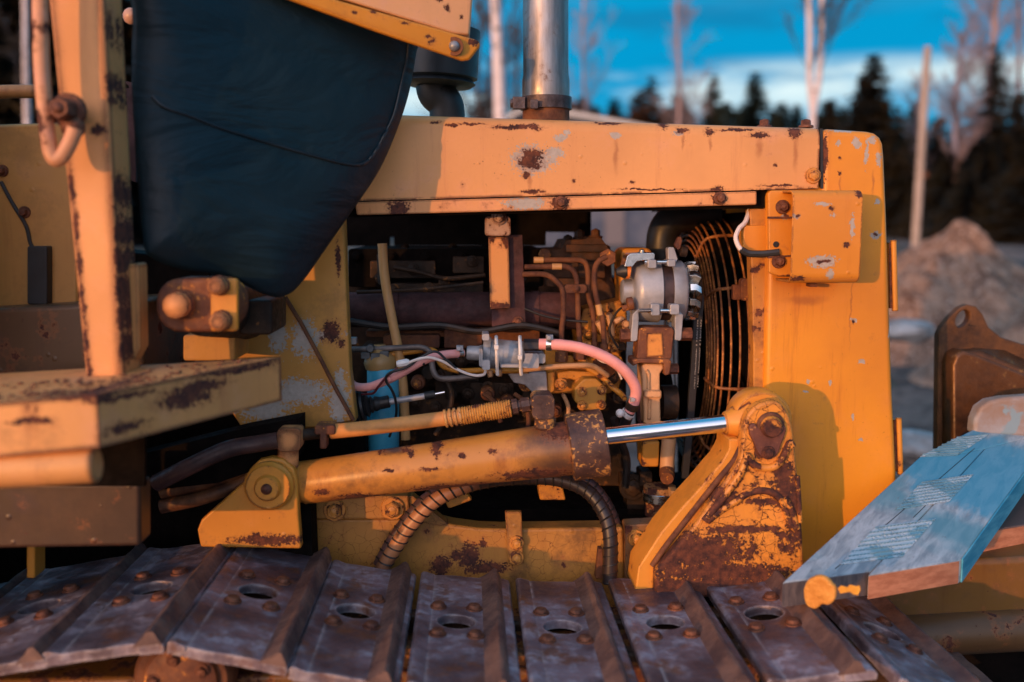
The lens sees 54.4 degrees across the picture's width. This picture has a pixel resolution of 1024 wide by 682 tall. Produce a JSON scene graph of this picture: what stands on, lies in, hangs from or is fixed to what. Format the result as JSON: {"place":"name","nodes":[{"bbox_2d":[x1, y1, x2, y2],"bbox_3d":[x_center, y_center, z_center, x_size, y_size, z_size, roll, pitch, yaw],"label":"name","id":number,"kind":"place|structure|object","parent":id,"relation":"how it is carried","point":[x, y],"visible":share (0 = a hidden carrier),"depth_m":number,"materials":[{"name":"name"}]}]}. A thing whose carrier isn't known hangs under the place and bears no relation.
{"place":"outdoors","nodes":[
{"label":"outdoors","id":0,"kind":"place"},
{"bbox_2d":[134,237,1023,478],"bbox_3d":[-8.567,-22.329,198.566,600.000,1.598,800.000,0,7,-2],"label":"ground","id":1,"kind":"structure","parent":0,"point":[912,405],"depth_m":7.75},
{"bbox_2d":[0,0,33,123],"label":"bare tree","id":2,"kind":"object","parent":1,"relation":"on","point":[25,33],"visible":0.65,"depth_m":14.29,"materials":[{"name":"white plant"}]},
{"bbox_2d":[0,2,133,206],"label":"conifer tree","id":3,"kind":"object","parent":1,"relation":"on","point":[11,110],"visible":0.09,"depth_m":15.33,"materials":[{"name":"green plant"}]},
{"bbox_2d":[0,0,143,244],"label":"conifer tree","id":4,"kind":"object","parent":1,"relation":"on","point":[12,9],"visible":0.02,"depth_m":17.83,"materials":[{"name":"green plant"}]},
{"bbox_2d":[1,0,142,237],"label":"conifer tree","id":5,"kind":"object","parent":1,"relation":"on","point":[50,17],"depth_m":20.55,"materials":[{"name":"green plant"}]},
{"bbox_2d":[10,0,141,244],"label":"conifer tree","id":6,"kind":"object","parent":1,"relation":"on","point":[127,28],"visible":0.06,"depth_m":18.87,"materials":[{"name":"green plant"}]},
{"bbox_2d":[390,89,507,238],"bbox_3d":[-0.820,-5.177,29.464,7.189,4.488,7.323,0,7,-2],"label":"conifer tree","id":7,"kind":"object","parent":1,"relation":"on","point":[487,105],"visible":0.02,"depth_m":29.27,"materials":[{"name":"green plant"}]},
{"bbox_2d":[408,0,519,117],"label":"bare tree","id":8,"kind":"object","parent":1,"relation":"on","point":[477,91],"visible":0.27,"depth_m":21.41,"materials":[{"name":"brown plant"}]},
{"bbox_2d":[471,0,522,118],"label":"bare tree","id":9,"kind":"object","parent":1,"relation":"on","point":[497,63],"visible":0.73,"depth_m":13.58,"materials":[{"name":"white plant"}]},
{"bbox_2d":[474,0,522,117],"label":"bare tree","id":10,"kind":"object","parent":1,"relation":"on","point":[516,47],"visible":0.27,"depth_m":23.38,"materials":[{"name":"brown plant"}]},
{"bbox_2d":[0,0,1023,681],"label":"bulldozer","id":11,"kind":"object","parent":1,"relation":"on","point":[258,422],"visible":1,"depth_m":1.63,"materials":[{"name":"paint"}]},
{"bbox_2d":[782,430,1023,606],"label":"wooden plank","id":12,"kind":"object","parent":11,"relation":"on","point":[936,517],"visible":1,"depth_m":1.65,"materials":[{"name":"wood"}]},
{"bbox_2d":[804,574,836,608],"bbox_3d":[0.440,0.359,1.420,0.018,0.055,0.048,-6,9,-43],"label":"yellow stub","id":13,"kind":"object","parent":12,"relation":"attached to","point":[820,589],"visible":1,"depth_m":1.41,"materials":[{"name":"plastic"}]},
{"bbox_2d":[967,394,1023,435],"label":"timber block","id":14,"kind":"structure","parent":12,"relation":"on","point":[1001,414],"depth_m":1.98,"materials":[{"name":"paint"}]},
{"bbox_2d":[983,494,1023,551],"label":"loose board","id":15,"kind":"object","parent":11,"relation":"on","point":[1010,531],"visible":0.13,"depth_m":1.82,"materials":[{"name":"brown wood"}]},
{"bbox_2d":[506,110,656,245],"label":"shed","id":16,"kind":"structure","parent":1,"relation":"on","point":[616,228],"depth_m":18.96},
{"bbox_2d":[605,211,624,244],"bbox_3d":[1.954,-2.280,18.945,0.366,0.900,0.040,0,7,-2],"label":"door","id":17,"kind":"structure","parent":16,"relation":"in","point":[614,220],"depth_m":18.94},
{"bbox_2d":[572,96,593,114],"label":"conifer tree","id":18,"kind":"object","parent":1,"relation":"on","point":[579,105],"visible":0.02,"depth_m":33.38,"materials":[{"name":"green plant"}]},
{"bbox_2d":[574,99,592,113],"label":"conifer tree","id":19,"kind":"object","parent":1,"relation":"on","point":[588,106],"depth_m":59.73,"materials":[{"name":"green plant"}]},
{"bbox_2d":[568,0,624,114],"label":"bare tree","id":20,"kind":"object","parent":1,"relation":"on","point":[583,80],"visible":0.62,"depth_m":26.28,"materials":[{"name":"grey plant"}]},
{"bbox_2d":[588,106,604,116],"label":"conifer tree","id":21,"kind":"object","parent":1,"relation":"on","point":[597,112],"visible":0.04,"depth_m":55.90,"materials":[{"name":"green plant"}]},
{"bbox_2d":[605,98,625,119],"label":"conifer tree","id":22,"kind":"object","parent":1,"relation":"on","point":[614,111],"visible":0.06,"depth_m":35.42,"materials":[{"name":"green plant"}]},
{"bbox_2d":[619,89,658,121],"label":"conifer tree","id":23,"kind":"object","parent":1,"relation":"on","point":[638,101],"visible":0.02,"depth_m":30.52,"materials":[{"name":"green plant"}]},
{"bbox_2d":[624,76,672,123],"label":"conifer tree","id":24,"kind":"object","parent":1,"relation":"on","point":[654,111],"visible":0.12,"depth_m":29.54,"materials":[{"name":"green plant"}]},
{"bbox_2d":[658,107,672,118],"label":"conifer tree","id":25,"kind":"object","parent":1,"relation":"on","point":[665,113],"visible":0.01,"depth_m":54.46,"materials":[{"name":"green plant"}]},
{"bbox_2d":[664,94,693,123],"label":"conifer tree","id":26,"kind":"object","parent":1,"relation":"on","point":[674,116],"visible":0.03,"depth_m":44.38,"materials":[{"name":"green plant"}]},
{"bbox_2d":[650,0,719,124],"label":"bare tree","id":27,"kind":"object","parent":1,"relation":"on","point":[679,95],"visible":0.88,"depth_m":25.52,"materials":[{"name":"grey plant"}]},
{"bbox_2d":[683,109,698,124],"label":"conifer tree","id":28,"kind":"object","parent":1,"relation":"on","point":[690,117],"visible":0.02,"depth_m":58.17,"materials":[{"name":"green plant"}]},
{"bbox_2d":[696,75,730,125],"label":"conifer tree","id":29,"kind":"object","parent":1,"relation":"on","point":[718,113],"visible":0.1,"depth_m":37.47,"materials":[{"name":"green plant"}]},
{"bbox_2d":[722,102,739,125],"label":"conifer tree","id":30,"kind":"object","parent":1,"relation":"on","point":[731,117],"visible":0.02,"depth_m":56.40,"materials":[{"name":"green plant"}]},
{"bbox_2d":[730,72,775,126],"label":"conifer tree","id":31,"kind":"object","parent":1,"relation":"on","point":[752,109],"visible":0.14,"depth_m":35.57,"materials":[{"name":"green plant"}]},
{"bbox_2d":[767,109,787,126],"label":"conifer tree","id":32,"kind":"object","parent":1,"relation":"on","point":[775,117],"visible":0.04,"depth_m":47.93,"materials":[{"name":"green plant"}]},
{"bbox_2d":[770,102,798,127],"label":"conifer tree","id":33,"kind":"object","parent":1,"relation":"on","point":[782,108],"visible":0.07,"depth_m":55.48,"materials":[{"name":"green plant"}]},
{"bbox_2d":[784,104,806,127],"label":"conifer tree","id":34,"kind":"object","parent":1,"relation":"on","point":[797,114],"visible":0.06,"depth_m":56.85,"materials":[{"name":"green plant"}]},
{"bbox_2d":[816,113,824,130],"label":"conifer tree","id":35,"kind":"object","parent":1,"relation":"on","point":[818,120],"visible":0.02,"depth_m":56.53,"materials":[{"name":"green plant"}]},
{"bbox_2d":[781,0,869,127],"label":"bare tree","id":36,"kind":"object","parent":1,"relation":"on","point":[813,92],"visible":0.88,"depth_m":15.72,"materials":[{"name":"white plant"}]},
{"bbox_2d":[818,99,843,129],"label":"conifer tree","id":37,"kind":"object","parent":1,"relation":"on","point":[829,121],"visible":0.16,"depth_m":32.80,"materials":[{"name":"green plant"}]},
{"bbox_2d":[817,99,845,129],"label":"conifer tree","id":38,"kind":"object","parent":1,"relation":"on","point":[823,105],"visible":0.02,"depth_m":59.17,"materials":[{"name":"green plant"}]},
{"bbox_2d":[837,105,849,127],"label":"conifer tree","id":39,"kind":"object","parent":1,"relation":"on","point":[842,111],"visible":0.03,"depth_m":63.07,"materials":[{"name":"green plant"}]},
{"bbox_2d":[841,76,868,129],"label":"conifer tree","id":40,"kind":"object","parent":1,"relation":"on","point":[859,81],"visible":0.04,"depth_m":29.85,"materials":[{"name":"green plant"}]},
{"bbox_2d":[833,53,932,232],"bbox_3d":[9.805,-5.212,27.027,4.559,5.033,4.528,-5,8,-37],"label":"conifer tree","id":41,"kind":"object","parent":1,"relation":"on","point":[875,118],"visible":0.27,"depth_m":26.62,"materials":[{"name":"green plant"}]},
{"bbox_2d":[881,105,902,147],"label":"conifer tree","id":42,"kind":"object","parent":1,"relation":"on","point":[897,125],"depth_m":51.43,"materials":[{"name":"green plant"}]},
{"bbox_2d":[884,163,914,235],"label":"conifer tree","id":43,"kind":"object","parent":1,"relation":"on","point":[897,172],"visible":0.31,"depth_m":26.00,"materials":[{"name":"green plant"}]},
{"bbox_2d":[893,113,914,152],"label":"conifer tree","id":44,"kind":"object","parent":1,"relation":"on","point":[903,127],"visible":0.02,"depth_m":52.95,"materials":[{"name":"green plant"}]},
{"bbox_2d":[886,175,932,238],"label":"conifer tree","id":45,"kind":"object","parent":1,"relation":"on","point":[910,211],"visible":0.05,"depth_m":25.28,"materials":[{"name":"green plant"}]},
{"bbox_2d":[889,318,934,343],"bbox_3d":[2.641,-0.071,6.655,0.305,0.166,0.308,-6,9,-40],"label":"stone","id":46,"kind":"object","parent":1,"relation":"on","point":[910,331],"visible":0.86,"depth_m":6.56,"materials":[{"name":"grey stone"}]},
{"bbox_2d":[902,429,932,465],"bbox_3d":[1.530,0.404,3.738,0.214,0.140,0.217,0,7,-2],"label":"stone","id":47,"kind":"object","parent":1,"relation":"on","point":[917,443],"visible":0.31,"depth_m":3.67,"materials":[{"name":"grey stone"}]},
{"bbox_2d":[911,46,930,245],"bbox_3d":[7.223,-3.239,17.560,0.229,3.806,0.158,2,7,18],"label":"utility pole","id":48,"kind":"object","parent":1,"relation":"on","point":[920,175],"visible":0.91,"depth_m":17.50,"materials":[{"name":"grey wood"}]},
{"bbox_2d":[895,68,948,188],"bbox_3d":[12.289,-5.697,30.086,1.622,5.127,1.567,-6,9,-42],"label":"bare tree","id":49,"kind":"object","parent":1,"relation":"on","point":[917,111],"visible":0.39,"depth_m":29.91,"materials":[{"name":"grey plant"}]},
{"bbox_2d":[904,100,942,153],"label":"conifer tree","id":50,"kind":"object","parent":1,"relation":"on","point":[913,113],"visible":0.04,"depth_m":57.92,"materials":[{"name":"green plant"}]},
{"bbox_2d":[886,148,967,239],"bbox_3d":[10.527,-3.498,24.174,3.002,2.331,3.182,0,7,-2],"label":"conifer tree","id":51,"kind":"object","parent":1,"relation":"on","point":[943,182],"visible":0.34,"depth_m":24.14,"materials":[{"name":"green plant"}]},
{"bbox_2d":[907,116,968,186],"bbox_3d":[12.849,-4.976,30.312,5.087,3.662,4.523,0,7,-2],"label":"conifer tree","id":52,"kind":"object","parent":1,"relation":"on","point":[933,149],"visible":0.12,"depth_m":30.00,"materials":[{"name":"green plant"}]},
{"bbox_2d":[930,131,970,177],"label":"conifer tree","id":53,"kind":"object","parent":1,"relation":"on","point":[961,163],"visible":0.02,"depth_m":27.07,"materials":[{"name":"green plant"}]},
{"bbox_2d":[908,166,995,240],"bbox_3d":[9.666,-2.889,21.175,2.174,1.667,2.161,0,7,-2],"label":"conifer tree","id":54,"kind":"object","parent":1,"relation":"on","point":[962,206],"visible":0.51,"depth_m":21.12,"materials":[{"name":"green plant"}]},
{"bbox_2d":[916,0,996,190],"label":"bare tree","id":55,"kind":"object","parent":1,"relation":"on","point":[954,103],"visible":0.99,"depth_m":23.85,"materials":[{"name":"grey plant"}]},
{"bbox_2d":[911,144,1010,237],"bbox_3d":[10.621,-3.237,22.175,3.162,2.274,2.844,0,7,-2],"label":"conifer tree","id":56,"kind":"object","parent":1,"relation":"on","point":[985,173],"visible":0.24,"depth_m":22.11,"materials":[{"name":"green plant"}]},
{"bbox_2d":[943,119,982,161],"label":"conifer tree","id":57,"kind":"object","parent":1,"relation":"on","point":[974,139],"visible":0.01,"depth_m":29.07,"materials":[{"name":"green plant"}]},
{"bbox_2d":[907,310,1023,386],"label":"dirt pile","id":58,"kind":"object","parent":1,"relation":"on","point":[1010,327],"visible":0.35,"depth_m":7.94,"materials":[{"name":"soil"}]},
{"bbox_2d":[889,219,1023,366],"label":"dirt pile","id":59,"kind":"object","parent":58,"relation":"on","point":[947,271],"visible":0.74,"depth_m":9.09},
{"bbox_2d":[937,43,1020,186],"bbox_3d":[12.088,-4.899,25.053,3.834,5.110,4.056,0,7,-2],"label":"pine tree","id":60,"kind":"object","parent":1,"relation":"on","point":[991,101],"visible":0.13,"depth_m":24.92,"materials":[{"name":"green plant"}]},
{"bbox_2d":[940,131,1023,205],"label":"conifer tree","id":61,"kind":"object","parent":1,"relation":"on","point":[1004,153],"visible":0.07,"depth_m":23.07,"materials":[{"name":"green plant"}]},
{"bbox_2d":[946,0,1023,132],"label":"bare tree","id":62,"kind":"object","parent":1,"relation":"on","point":[993,13],"visible":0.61,"depth_m":26.77,"materials":[{"name":"grey plant"}]},
{"bbox_2d":[963,148,1023,244],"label":"conifer tree","id":63,"kind":"object","parent":1,"relation":"on","point":[1007,216],"visible":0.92,"depth_m":20.15,"materials":[{"name":"green plant"}]},
{"bbox_2d":[972,92,1023,172],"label":"conifer tree","id":64,"kind":"object","parent":1,"relation":"on","point":[1015,103],"visible":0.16,"depth_m":24.06,"materials":[{"name":"green plant"}]},
{"bbox_2d":[977,0,1023,122],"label":"bare tree","id":65,"kind":"object","parent":1,"relation":"on","point":[1018,10],"visible":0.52,"depth_m":27.86,"materials":[{"name":"grey plant"}]},
{"bbox_2d":[403,0,1023,144],"label":"sky","id":66,"kind":"structure","parent":0,"point":[752,35],"materials":[{"name":"blue"}]}
]}

